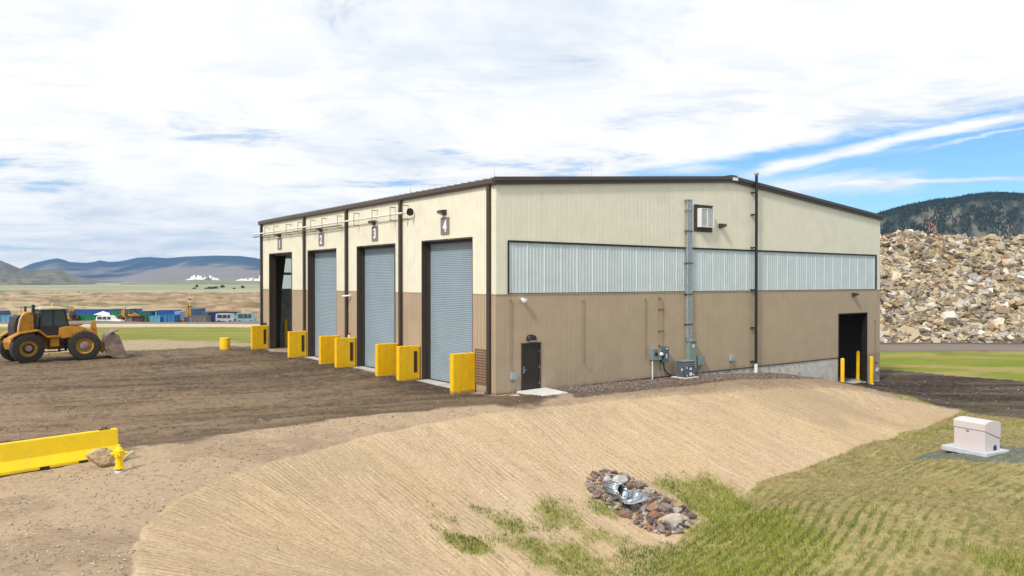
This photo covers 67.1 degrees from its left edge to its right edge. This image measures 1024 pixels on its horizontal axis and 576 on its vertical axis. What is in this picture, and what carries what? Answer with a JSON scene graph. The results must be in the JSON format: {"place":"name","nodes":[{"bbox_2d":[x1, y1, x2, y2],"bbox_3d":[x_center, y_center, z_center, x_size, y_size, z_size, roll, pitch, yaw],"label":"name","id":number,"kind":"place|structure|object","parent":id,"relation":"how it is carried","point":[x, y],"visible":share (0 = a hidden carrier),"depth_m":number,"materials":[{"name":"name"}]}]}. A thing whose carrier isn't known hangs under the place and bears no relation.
{"place":"outdoors","nodes":[
{"label":"outdoors","id":0,"kind":"place"},
{"bbox_2d":[0,261,122,284],"bbox_3d":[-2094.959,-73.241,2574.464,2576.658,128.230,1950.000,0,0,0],"label":"foothills","id":1,"kind":"structure","parent":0,"point":[10,274],"depth_m":2325.72,"materials":[{"name":"soil"}]},
{"bbox_2d":[21,255,259,281],"bbox_3d":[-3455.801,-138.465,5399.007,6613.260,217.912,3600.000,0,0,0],"label":"mountains","id":2,"kind":"structure","parent":0,"point":[156,269],"depth_m":5185.72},
{"bbox_2d":[120,279,259,284],"bbox_3d":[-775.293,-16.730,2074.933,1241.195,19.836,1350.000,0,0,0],"label":"green hill","id":3,"kind":"structure","parent":0,"point":[207,282],"depth_m":2009.19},
{"bbox_2d":[186,275,259,280],"bbox_3d":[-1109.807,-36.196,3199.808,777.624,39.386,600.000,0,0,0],"label":"quarry hill","id":4,"kind":"structure","parent":0,"point":[210,277],"depth_m":3240.16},
{"bbox_2d":[0,282,899,575],"bbox_3d":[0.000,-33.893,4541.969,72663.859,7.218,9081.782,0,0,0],"label":"ground","id":5,"kind":"structure","parent":0,"point":[130,490],"depth_m":21.57,"materials":[{"name":"soil"}]},
{"bbox_2d":[0,310,10,314],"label":"container","id":6,"kind":"object","parent":5,"relation":"on","point":[5,312],"visible":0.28,"depth_m":154.48,"materials":[{"name":"blue"}]},
{"bbox_2d":[0,315,11,321],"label":"container","id":7,"kind":"object","parent":5,"relation":"on","point":[4,318],"visible":0.25,"depth_m":153.86,"materials":[{"name":"metal"}]},
{"bbox_2d":[0,427,117,475],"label":"road barrier","id":8,"kind":"object","parent":5,"relation":"on","point":[22,456],"visible":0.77,"depth_m":21.23,"materials":[{"name":"yellow paint"}]},
{"bbox_2d":[67,306,79,320],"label":"excavator","id":9,"kind":"object","parent":5,"relation":"on","point":[69,314],"visible":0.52,"depth_m":157.10,"materials":[{"name":"yellow metal"}]},
{"bbox_2d":[76,315,99,320],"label":"dumpster","id":10,"kind":"object","parent":5,"relation":"on","point":[86,317],"visible":0.55,"depth_m":158.86,"materials":[{"name":"green paint"}]},
{"bbox_2d":[77,309,115,314],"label":"container","id":11,"kind":"object","parent":5,"relation":"on","point":[87,311],"visible":0.44,"depth_m":166.85,"materials":[{"name":"metal"}]},
{"bbox_2d":[86,447,114,467],"bbox_3d":[-11.223,4.662,21.172,0.808,0.584,0.454,0,1,-33],"label":"boulder","id":12,"kind":"object","parent":5,"relation":"on","point":[100,457],"visible":0.89,"depth_m":21.02,"materials":[{"name":"stone"}]},
{"bbox_2d":[94,311,109,314],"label":"canopy tent","id":13,"kind":"object","parent":5,"relation":"on","point":[103,313],"visible":0.12,"depth_m":162.21,"materials":[{"name":"fabric"}]},
{"bbox_2d":[95,315,125,320],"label":"parked car","id":14,"kind":"object","parent":5,"relation":"on","point":[107,318],"visible":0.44,"depth_m":151.27,"materials":[{"name":"white paint"}]},
{"bbox_2d":[109,311,121,317],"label":"dumpster","id":15,"kind":"object","parent":5,"relation":"on","point":[116,313],"visible":0.27,"depth_m":160.85,"materials":[{"name":"green paint"}]},
{"bbox_2d":[110,444,127,473],"bbox_3d":[-10.413,4.543,20.465,0.321,0.800,0.372,0,1,23],"label":"fire hydrant","id":16,"kind":"object","parent":5,"relation":"on","point":[118,453],"visible":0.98,"depth_m":20.39,"materials":[{"name":"yellow metal"}]},
{"bbox_2d":[123,450,135,460],"bbox_3d":[-10.852,4.748,21.852,0.330,0.289,0.292,0,1,-45],"label":"boulder","id":17,"kind":"object","parent":5,"relation":"on","point":[130,455],"visible":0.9,"depth_m":21.79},
{"bbox_2d":[117,307,145,321],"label":"wheel loader","id":18,"kind":"object","parent":5,"relation":"on","point":[129,314],"visible":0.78,"depth_m":152.28,"materials":[{"name":"yellow metal"}]},
{"bbox_2d":[138,314,151,321],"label":"dumpster","id":19,"kind":"object","parent":5,"relation":"on","point":[146,316],"visible":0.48,"depth_m":153.15,"materials":[{"name":"green paint"}]},
{"bbox_2d":[137,311,154,315],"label":"container","id":20,"kind":"object","parent":5,"relation":"on","point":[147,312],"visible":0.35,"depth_m":164.85,"materials":[{"name":"metal"}]},
{"bbox_2d":[149,315,162,321],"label":"dumpster","id":21,"kind":"object","parent":5,"relation":"on","point":[156,318],"visible":0.53,"depth_m":150.86,"materials":[{"name":"blue paint"}]},
{"bbox_2d":[156,310,181,314],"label":"container","id":22,"kind":"object","parent":5,"relation":"on","point":[162,312],"visible":0.32,"depth_m":166.85,"materials":[{"name":"metal"}]},
{"bbox_2d":[163,314,179,321],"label":"dumpster","id":23,"kind":"object","parent":5,"relation":"on","point":[171,318],"visible":0.55,"depth_m":150.86,"materials":[{"name":"blue paint"}]},
{"bbox_2d":[175,311,184,318],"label":"container","id":24,"kind":"object","parent":5,"relation":"on","point":[181,313],"visible":0.41,"depth_m":159.56,"materials":[{"name":"metal"}]},
{"bbox_2d":[179,295,191,321],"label":"drill rig","id":25,"kind":"object","parent":5,"relation":"on","point":[184,319],"visible":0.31,"depth_m":153.84,"materials":[{"name":"yellow metal"}]},
{"bbox_2d":[189,308,208,315],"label":"container","id":26,"kind":"object","parent":5,"relation":"on","point":[197,311],"visible":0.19,"depth_m":156.95,"materials":[{"name":"blue"}]},
{"bbox_2d":[188,315,210,321],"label":"container","id":27,"kind":"object","parent":5,"relation":"on","point":[200,318],"visible":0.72,"depth_m":148.86,"materials":[{"name":"metal"}]},
{"bbox_2d":[208,312,221,321],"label":"container","id":28,"kind":"object","parent":5,"relation":"on","point":[213,316],"visible":0.39,"depth_m":158.85,"materials":[{"name":"metal"}]},
{"bbox_2d":[216,313,235,321],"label":"parked van","id":29,"kind":"object","parent":5,"relation":"on","point":[222,317],"visible":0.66,"depth_m":155.16,"materials":[{"name":"grey paint"}]},
{"bbox_2d":[236,313,256,320],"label":"parked van","id":30,"kind":"object","parent":5,"relation":"on","point":[245,317],"visible":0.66,"depth_m":155.09,"materials":[{"name":"teal paint"}]},
{"bbox_2d":[0,346,557,450],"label":"dirt yard","id":31,"kind":"structure","parent":5,"relation":"on","point":[236,376],"depth_m":34.65,"materials":[{"name":"soil"}]},
{"bbox_2d":[0,303,129,362],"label":"wheel loader","id":32,"kind":"object","parent":31,"relation":"on","point":[32,335],"visible":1,"depth_m":49.49,"materials":[{"name":"yellow metal"}]},
{"bbox_2d":[220,337,229,349],"bbox_3d":[-21.372,4.199,57.508,0.780,1.010,0.780,0,0,0],"label":"drum","id":33,"kind":"object","parent":31,"relation":"on","point":[224,343],"visible":0.89,"depth_m":57.20,"materials":[{"name":"yellow paint"}]},
{"bbox_2d":[251,325,267,349],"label":"guide block","id":34,"kind":"structure","parent":31,"relation":"on","point":[259,336],"depth_m":57.86,"materials":[{"name":"yellow paint"}]},
{"bbox_2d":[288,331,306,357],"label":"guide block","id":35,"kind":"structure","parent":31,"relation":"on","point":[297,344],"depth_m":51.85,"materials":[{"name":"yellow paint"}]},
{"bbox_2d":[319,335,338,363],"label":"guide block","id":36,"kind":"structure","parent":31,"relation":"on","point":[326,349],"depth_m":47.57,"materials":[{"name":"yellow paint"}]},
{"bbox_2d":[335,337,354,367],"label":"guide block","id":37,"kind":"structure","parent":31,"relation":"on","point":[345,352],"depth_m":45.77,"materials":[{"name":"yellow paint"}]},
{"bbox_2d":[375,343,397,375],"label":"guide block","id":38,"kind":"structure","parent":31,"relation":"on","point":[385,359],"depth_m":41.51,"materials":[{"name":"yellow paint"}]},
{"bbox_2d":[396,345,419,380],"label":"guide block","id":39,"kind":"structure","parent":31,"relation":"on","point":[407,363],"depth_m":39.63,"materials":[{"name":"yellow paint"}]},
{"bbox_2d":[450,352,474,394],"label":"guide block","id":40,"kind":"structure","parent":31,"relation":"on","point":[462,373],"depth_m":35.51,"materials":[{"name":"yellow paint"}]},
{"bbox_2d":[0,349,1019,575],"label":"loose stones","id":41,"kind":"object","parent":5,"relation":"on","point":[121,568],"visible":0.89,"depth_m":22.12,"materials":[{"name":"stone"}]},
{"bbox_2d":[517,387,567,395],"bbox_3d":[1.350,4.877,35.111,1.844,0.340,2.059,0,1,-32],"label":"concrete landing","id":42,"kind":"object","parent":5,"relation":"on","point":[545,391],"depth_m":34.84,"materials":[{"name":"concrete"}]},
{"bbox_2d":[258,175,883,394],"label":"warehouse","id":43,"kind":"structure","parent":5,"relation":"on","point":[555,251],"depth_m":41.76,"materials":[{"name":"metal"}]},
{"bbox_2d":[278,238,281,249],"bbox_3d":[-16.950,-3.216,56.313,0.035,0.850,0.800,0,1,-37],"label":"number sign","id":44,"kind":"object","parent":43,"relation":"attached to","point":[279,243],"visible":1,"depth_m":56.21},
{"bbox_2d":[284,319,287,346],"bbox_3d":[-17.628,3.698,60.234,0.380,2.565,0.380,0,0,0],"label":"bollard","id":45,"kind":"object","parent":43,"relation":"on","point":[285,332],"visible":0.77,"depth_m":60.15,"materials":[{"name":"metal"}]},
{"bbox_2d":[253,225,341,237],"bbox_3d":[-15.311,-3.894,53.725,0.077,0.077,16.200,0,1,-37],"label":"overhead pipe","id":46,"kind":"object","parent":43,"relation":"attached to","point":[298,231],"visible":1,"depth_m":52.58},
{"bbox_2d":[319,233,323,245],"bbox_3d":[-12.430,-3.164,50.266,0.034,0.850,0.800,0,1,-37],"label":"number sign","id":47,"kind":"object","parent":43,"relation":"attached to","point":[321,239],"visible":1,"depth_m":50.19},
{"bbox_2d":[315,252,335,356],"bbox_3d":[-12.034,1.148,50.549,0.080,7.032,4.400,0,1,-37],"label":"rolling door","id":48,"kind":"structure","parent":43,"relation":"in","point":[325,263],"depth_m":50.96,"materials":[{"name":"grey metal"}]},
{"bbox_2d":[252,208,413,234],"bbox_3d":[-12.773,-4.054,50.277,0.395,0.395,24.960,0,1,-37],"label":"overhead pipe","id":49,"kind":"object","parent":43,"relation":"attached to","point":[409,211],"visible":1,"depth_m":46.18,"materials":[{"name":"white metal"}]},
{"bbox_2d":[372,226,377,240],"bbox_3d":[-7.839,-3.111,44.123,0.034,0.850,0.800,0,1,-37],"label":"number sign","id":50,"kind":"object","parent":43,"relation":"attached to","point":[374,233],"visible":1,"depth_m":44.08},
{"bbox_2d":[365,247,393,367],"bbox_3d":[-7.475,1.200,44.450,0.080,7.032,4.470,0,1,-37],"label":"rolling door","id":51,"kind":"structure","parent":43,"relation":"in","point":[379,263],"depth_m":44.84,"materials":[{"name":"grey metal"}]},
{"bbox_2d":[437,210,445,214],"bbox_3d":[-3.465,-3.724,38.011,0.337,0.267,0.380,0,1,-37],"label":"wall lamp","id":52,"kind":"object","parent":43,"relation":"attached to","point":[441,212],"visible":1,"depth_m":37.90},
{"bbox_2d":[441,217,448,234],"bbox_3d":[-3.308,-3.059,38.059,0.034,0.850,0.800,0,1,-37],"label":"number sign","id":53,"kind":"object","parent":43,"relation":"attached to","point":[444,225],"visible":1,"depth_m":38.05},
{"bbox_2d":[430,242,471,382],"bbox_3d":[-2.897,1.253,38.342,0.081,7.032,4.470,0,1,-37],"label":"rolling door","id":54,"kind":"structure","parent":43,"relation":"in","point":[451,263],"depth_m":38.66,"materials":[{"name":"grey metal"}]},
{"bbox_2d":[510,373,516,392],"bbox_3d":[0.071,4.401,35.218,0.320,1.050,0.160,0,1,-37],"label":"outlet box","id":55,"kind":"object","parent":43,"relation":"attached to","point":[513,376],"visible":0.96,"depth_m":35.15,"materials":[{"name":"metal"}]},
{"bbox_2d":[526,335,536,341],"bbox_3d":[0.955,2.326,35.821,0.570,0.310,0.225,0,1,-37],"label":"door lamp","id":56,"kind":"object","parent":43,"relation":"attached to","point":[531,338],"visible":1,"depth_m":35.72,"materials":[{"name":"black metal"}]},
{"bbox_2d":[523,344,539,389],"bbox_3d":[0.878,3.700,35.923,1.024,2.180,0.127,0,1,-37],"label":"personnel door","id":57,"kind":"structure","parent":43,"relation":"in","point":[531,366],"depth_m":35.95,"materials":[{"name":"metal"}]},
{"bbox_2d":[583,300,586,363],"bbox_3d":[3.570,2.138,37.800,0.226,3.127,0.095,0,1,17],"label":"drop conduit","id":58,"kind":"object","parent":43,"relation":"attached to","point":[583,332],"visible":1,"depth_m":37.80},
{"bbox_2d":[645,299,648,357],"bbox_3d":[7.063,2.115,40.410,0.226,3.127,0.095,0,1,17],"label":"drop conduit","id":59,"kind":"object","parent":43,"relation":"attached to","point":[645,329],"visible":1,"depth_m":40.42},
{"bbox_2d":[650,348,662,379],"bbox_3d":[7.639,4.024,40.740,0.680,1.650,0.370,0,1,-37],"label":"meter box","id":60,"kind":"object","parent":43,"relation":"attached to","point":[656,353],"visible":0.98,"depth_m":40.64,"materials":[{"name":"grey metal"}]},
{"bbox_2d":[658,297,663,346],"bbox_3d":[7.956,1.820,41.132,0.380,2.650,0.069,0,1,-37],"label":"twin conduit","id":61,"kind":"object","parent":43,"relation":"attached to","point":[660,309],"visible":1,"depth_m":41.05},
{"bbox_2d":[660,346,670,375],"bbox_3d":[8.202,3.910,41.195,0.568,1.571,0.313,0,1,-37],"label":"switch box","id":62,"kind":"object","parent":43,"relation":"attached to","point":[665,352],"visible":0.99,"depth_m":41.06,"materials":[{"name":"grey metal"}]},
{"bbox_2d":[684,199,693,341],"bbox_3d":[9.693,-0.965,42.325,0.520,7.800,0.200,0,1,-37],"label":"conduit riser","id":63,"kind":"object","parent":43,"relation":"attached to","point":[688,324],"visible":1,"depth_m":42.26,"materials":[{"name":"metal"}]},
{"bbox_2d":[686,340,697,368],"bbox_3d":[9.878,3.829,42.436,0.640,1.910,0.330,0,1,-37],"label":"electrical cabinet","id":64,"kind":"object","parent":43,"relation":"attached to","point":[691,349],"visible":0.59,"depth_m":42.31,"materials":[{"name":"grey metal"}]},
{"bbox_2d":[697,355,704,374],"bbox_3d":[10.432,4.295,42.901,0.540,1.070,0.255,0,1,-37],"label":"junction box","id":65,"kind":"object","parent":43,"relation":"attached to","point":[700,360],"visible":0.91,"depth_m":42.83,"materials":[{"name":"grey metal"}]},
{"bbox_2d":[694,204,713,231],"bbox_3d":[10.743,-3.882,43.109,1.570,1.500,0.400,0,1,-37],"label":"vent window","id":66,"kind":"structure","parent":43,"relation":"in","point":[703,214],"depth_m":42.88,"materials":[{"name":"white plastic"}]},
{"bbox_2d":[729,355,734,372],"bbox_3d":[12.727,4.439,44.676,0.320,1.050,0.160,0,1,-37],"label":"outlet box","id":67,"kind":"object","parent":43,"relation":"attached to","point":[731,358],"visible":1,"depth_m":44.63,"materials":[{"name":"metal"}]},
{"bbox_2d":[750,172,758,372],"bbox_3d":[14.395,-0.885,45.730,0.370,11.980,0.396,0,1,-37],"label":"vent pipe","id":68,"kind":"object","parent":43,"relation":"attached to","point":[756,174],"visible":0.94,"depth_m":45.64,"materials":[{"name":"black metal"}]},
{"bbox_2d":[555,373,1023,462],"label":"gravel strip","id":69,"kind":"object","parent":5,"relation":"on","point":[1016,455],"visible":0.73,"depth_m":33.59,"materials":[{"name":"gravel"}]},
{"bbox_2d":[671,376,698,378],"bbox_3d":[9.259,4.813,41.352,1.100,0.150,1.000,0,1,-37],"label":"equipment pad","id":70,"kind":"object","parent":69,"relation":"on","point":[683,377],"visible":0.38,"depth_m":41.03,"materials":[{"name":"concrete"}]},
{"bbox_2d":[676,359,695,377],"bbox_3d":[9.273,4.315,41.279,0.880,0.903,0.727,0,1,-37],"label":"transformer","id":71,"kind":"object","parent":70,"relation":"on","point":[685,368],"visible":1,"depth_m":41.08,"materials":[{"name":"grey metal"}]},
{"bbox_2d":[553,372,827,393],"bbox_3d":[11.988,5.457,42.620,24.252,1.831,2.694,0,1,-37],"label":"gravel bed","id":72,"kind":"object","parent":69,"relation":"on","point":[604,386],"depth_m":39.72,"materials":[{"name":"gravel"}]},
{"bbox_2d":[840,358,844,381],"bbox_3d":[21.807,5.823,50.963,0.390,2.415,0.390,0,0,0],"label":"bollard","id":73,"kind":"object","parent":69,"relation":"on","point":[842,368],"visible":0.68,"depth_m":50.88,"materials":[{"name":"metal"}]},
{"bbox_2d":[941,416,1008,456],"bbox_3d":[18.573,5.908,30.993,1.446,1.370,1.862,0,1,-26],"label":"equipment shelter","id":74,"kind":"object","parent":69,"relation":"on","point":[977,436],"visible":0.97,"depth_m":30.51,"materials":[{"name":"metal"}]},
{"bbox_2d":[614,375,1023,575],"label":"seedling rows","id":75,"kind":"object","parent":5,"relation":"on","point":[853,502],"visible":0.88,"depth_m":24.13,"materials":[{"name":"plant"}]},
{"bbox_2d":[0,325,1023,380],"bbox_3d":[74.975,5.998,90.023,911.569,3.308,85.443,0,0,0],"label":"meadow","id":76,"kind":"structure","parent":0,"point":[1003,364],"depth_m":72.86,"materials":[{"name":"plant"}]},
{"bbox_2d":[0,320,1023,351],"bbox_3d":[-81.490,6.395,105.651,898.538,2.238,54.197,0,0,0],"label":"road","id":77,"kind":"structure","parent":0,"point":[960,346],"depth_m":86.17,"materials":[{"name":"asphalt"}]},
{"bbox_2d":[0,0,1023,267],"label":"sky","id":78,"kind":"structure","parent":0,"point":[130,129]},
{"bbox_2d":[131,387,959,575],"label":"embankment","id":79,"kind":"structure","parent":0,"point":[247,513],"depth_m":24.21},
{"bbox_2d":[585,482,594,487],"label":"rock","id":80,"kind":"object","parent":79,"relation":"on","point":[589,484],"visible":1,"depth_m":26.00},
{"bbox_2d":[592,490,602,495],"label":"rock","id":81,"kind":"object","parent":79,"relation":"on","point":[596,492],"visible":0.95,"depth_m":25.63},
{"bbox_2d":[611,475,627,484],"bbox_3d":[3.654,6.589,26.398,0.561,0.420,0.388,0,1,-38],"label":"boulder","id":82,"kind":"object","parent":79,"relation":"on","point":[622,479],"visible":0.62,"depth_m":26.30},
{"bbox_2d":[619,510,629,517],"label":"rock","id":83,"kind":"object","parent":79,"relation":"on","point":[624,513],"visible":1,"depth_m":24.68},
{"bbox_2d":[603,480,649,504],"bbox_3d":[3.644,6.727,25.524,1.173,0.471,1.350,0,1,-38],"label":"culvert outlet","id":84,"kind":"object","parent":79,"relation":"on","point":[613,488],"visible":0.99,"depth_m":25.54,"materials":[{"name":"metal"}]},
{"bbox_2d":[626,482,633,488],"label":"rock","id":85,"kind":"object","parent":79,"relation":"on","point":[629,485],"visible":0.95,"depth_m":26.31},
{"bbox_2d":[634,483,643,489],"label":"rock","id":86,"kind":"object","parent":79,"relation":"on","point":[637,486],"visible":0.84,"depth_m":26.40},
{"bbox_2d":[638,503,647,511],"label":"rock","id":87,"kind":"object","parent":79,"relation":"on","point":[642,507],"visible":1,"depth_m":25.23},
{"bbox_2d":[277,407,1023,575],"bbox_3d":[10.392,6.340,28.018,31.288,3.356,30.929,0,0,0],"label":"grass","id":88,"kind":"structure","parent":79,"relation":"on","point":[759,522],"depth_m":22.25,"materials":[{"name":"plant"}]},
{"bbox_2d":[646,502,658,510],"bbox_3d":[4.597,7.199,25.282,0.445,0.276,0.279,-7,9,-28],"label":"boulder","id":89,"kind":"object","parent":79,"relation":"on","point":[651,506],"visible":0.95,"depth_m":25.25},
{"bbox_2d":[648,511,664,518],"bbox_3d":[4.681,7.367,24.999,0.628,0.267,0.277,7,8,-13],"label":"rock","id":90,"kind":"object","parent":79,"relation":"on","point":[654,514],"visible":0.95,"depth_m":24.88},
{"bbox_2d":[657,523,665,532],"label":"rock","id":91,"kind":"object","parent":79,"relation":"on","point":[660,527],"visible":1,"depth_m":24.15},
{"bbox_2d":[661,503,671,511],"bbox_3d":[5.118,7.276,25.467,0.478,0.314,0.331,0,1,43],"label":"boulder","id":92,"kind":"object","parent":79,"relation":"on","point":[666,507],"visible":1,"depth_m":25.37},
{"bbox_2d":[658,513,683,523],"bbox_3d":[5.114,7.424,24.832,0.841,0.282,0.350,-6,5,9],"label":"boulder","id":93,"kind":"object","parent":79,"relation":"on","point":[677,517],"visible":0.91,"depth_m":24.74,"materials":[{"name":"stone"}]},
{"bbox_2d":[670,520,677,526],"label":"rock","id":94,"kind":"object","parent":79,"relation":"on","point":[674,523],"visible":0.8,"depth_m":24.43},
{"bbox_2d":[671,506,681,512],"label":"rock","id":95,"kind":"object","parent":79,"relation":"on","point":[676,509],"visible":0.86,"depth_m":25.51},
{"bbox_2d":[672,503,684,506],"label":"boulder","id":96,"kind":"object","parent":79,"relation":"on","point":[677,504],"visible":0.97,"depth_m":25.71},
{"bbox_2d":[685,511,697,518],"bbox_3d":[5.870,7.521,25.463,0.482,0.253,0.279,0,0,0],"label":"rock","id":97,"kind":"object","parent":79,"relation":"on","point":[690,515],"visible":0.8,"depth_m":25.35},
{"bbox_2d":[197,374,1023,575],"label":"grassy ground","id":98,"kind":"structure","parent":0,"point":[905,566],"depth_m":23.45,"materials":[{"name":"plant"}]},
{"bbox_2d":[842,368,1023,417],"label":"driveway","id":99,"kind":"structure","parent":0,"point":[982,399],"depth_m":50.42,"materials":[{"name":"gravel"}]},
{"bbox_2d":[855,351,859,380],"bbox_3d":[24.534,5.715,54.747,0.390,2.525,0.390,0,0,0],"label":"bollard","id":100,"kind":"object","parent":99,"relation":"on","point":[857,365],"visible":0.89,"depth_m":54.65,"materials":[{"name":"metal"}]},
{"bbox_2d":[868,356,873,383],"bbox_3d":[24.731,5.844,53.148,0.390,2.295,0.390,0,0,0],"label":"bollard","id":101,"kind":"object","parent":99,"relation":"on","point":[870,369],"visible":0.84,"depth_m":53.06,"materials":[{"name":"metal"}]},
{"bbox_2d":[880,237,1018,342],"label":"rubble mound","id":102,"kind":"object","parent":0,"point":[938,308],"visible":0.14,"depth_m":99.85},
{"bbox_2d":[875,229,1023,342],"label":"rubble","id":103,"kind":"object","parent":102,"relation":"on","point":[922,284],"visible":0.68,"depth_m":98.44,"materials":[{"name":"stone"}]},
{"bbox_2d":[881,330,892,337],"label":"concrete chunk","id":104,"kind":"object","parent":103,"relation":"on","point":[887,334],"visible":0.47,"depth_m":90.99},
{"bbox_2d":[896,325,919,340],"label":"concrete chunk","id":105,"kind":"object","parent":103,"relation":"on","point":[915,333],"visible":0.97,"depth_m":90.78,"materials":[{"name":"concrete"}]},
{"bbox_2d":[930,289,940,295],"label":"concrete chunk","id":106,"kind":"object","parent":103,"relation":"on","point":[936,292],"visible":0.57,"depth_m":96.38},
{"bbox_2d":[940,311,958,321],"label":"concrete chunk","id":107,"kind":"object","parent":103,"relation":"on","point":[950,315],"visible":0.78,"depth_m":92.93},
{"bbox_2d":[970,323,979,328],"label":"concrete chunk","id":108,"kind":"object","parent":103,"relation":"on","point":[974,325],"visible":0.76,"depth_m":92.30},
{"bbox_2d":[991,317,1004,325],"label":"concrete chunk","id":109,"kind":"object","parent":103,"relation":"on","point":[998,320],"visible":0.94,"depth_m":92.77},
{"bbox_2d":[1002,259,1013,266],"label":"concrete chunk","id":110,"kind":"object","parent":103,"relation":"on","point":[1006,261],"visible":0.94,"depth_m":102.17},
{"bbox_2d":[1006,299,1015,304],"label":"concrete chunk","id":111,"kind":"object","parent":103,"relation":"on","point":[1012,302],"visible":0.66,"depth_m":94.97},
{"bbox_2d":[995,306,1013,313],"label":"concrete chunk","id":112,"kind":"object","parent":102,"relation":"on","point":[1002,310],"visible":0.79,"depth_m":93.72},
{"bbox_2d":[877,192,1023,237],"bbox_3d":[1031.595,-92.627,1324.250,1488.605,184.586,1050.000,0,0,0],"label":"forest mountain","id":113,"kind":"structure","parent":0,"point":[1017,226],"depth_m":1347.27,"materials":[{"name":"plant"}]},
{"bbox_2d":[878,190,1023,236],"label":"conifer forest","id":114,"kind":"object","parent":113,"relation":"on","point":[934,202],"visible":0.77,"depth_m":1361.33,"materials":[{"name":"plant"}]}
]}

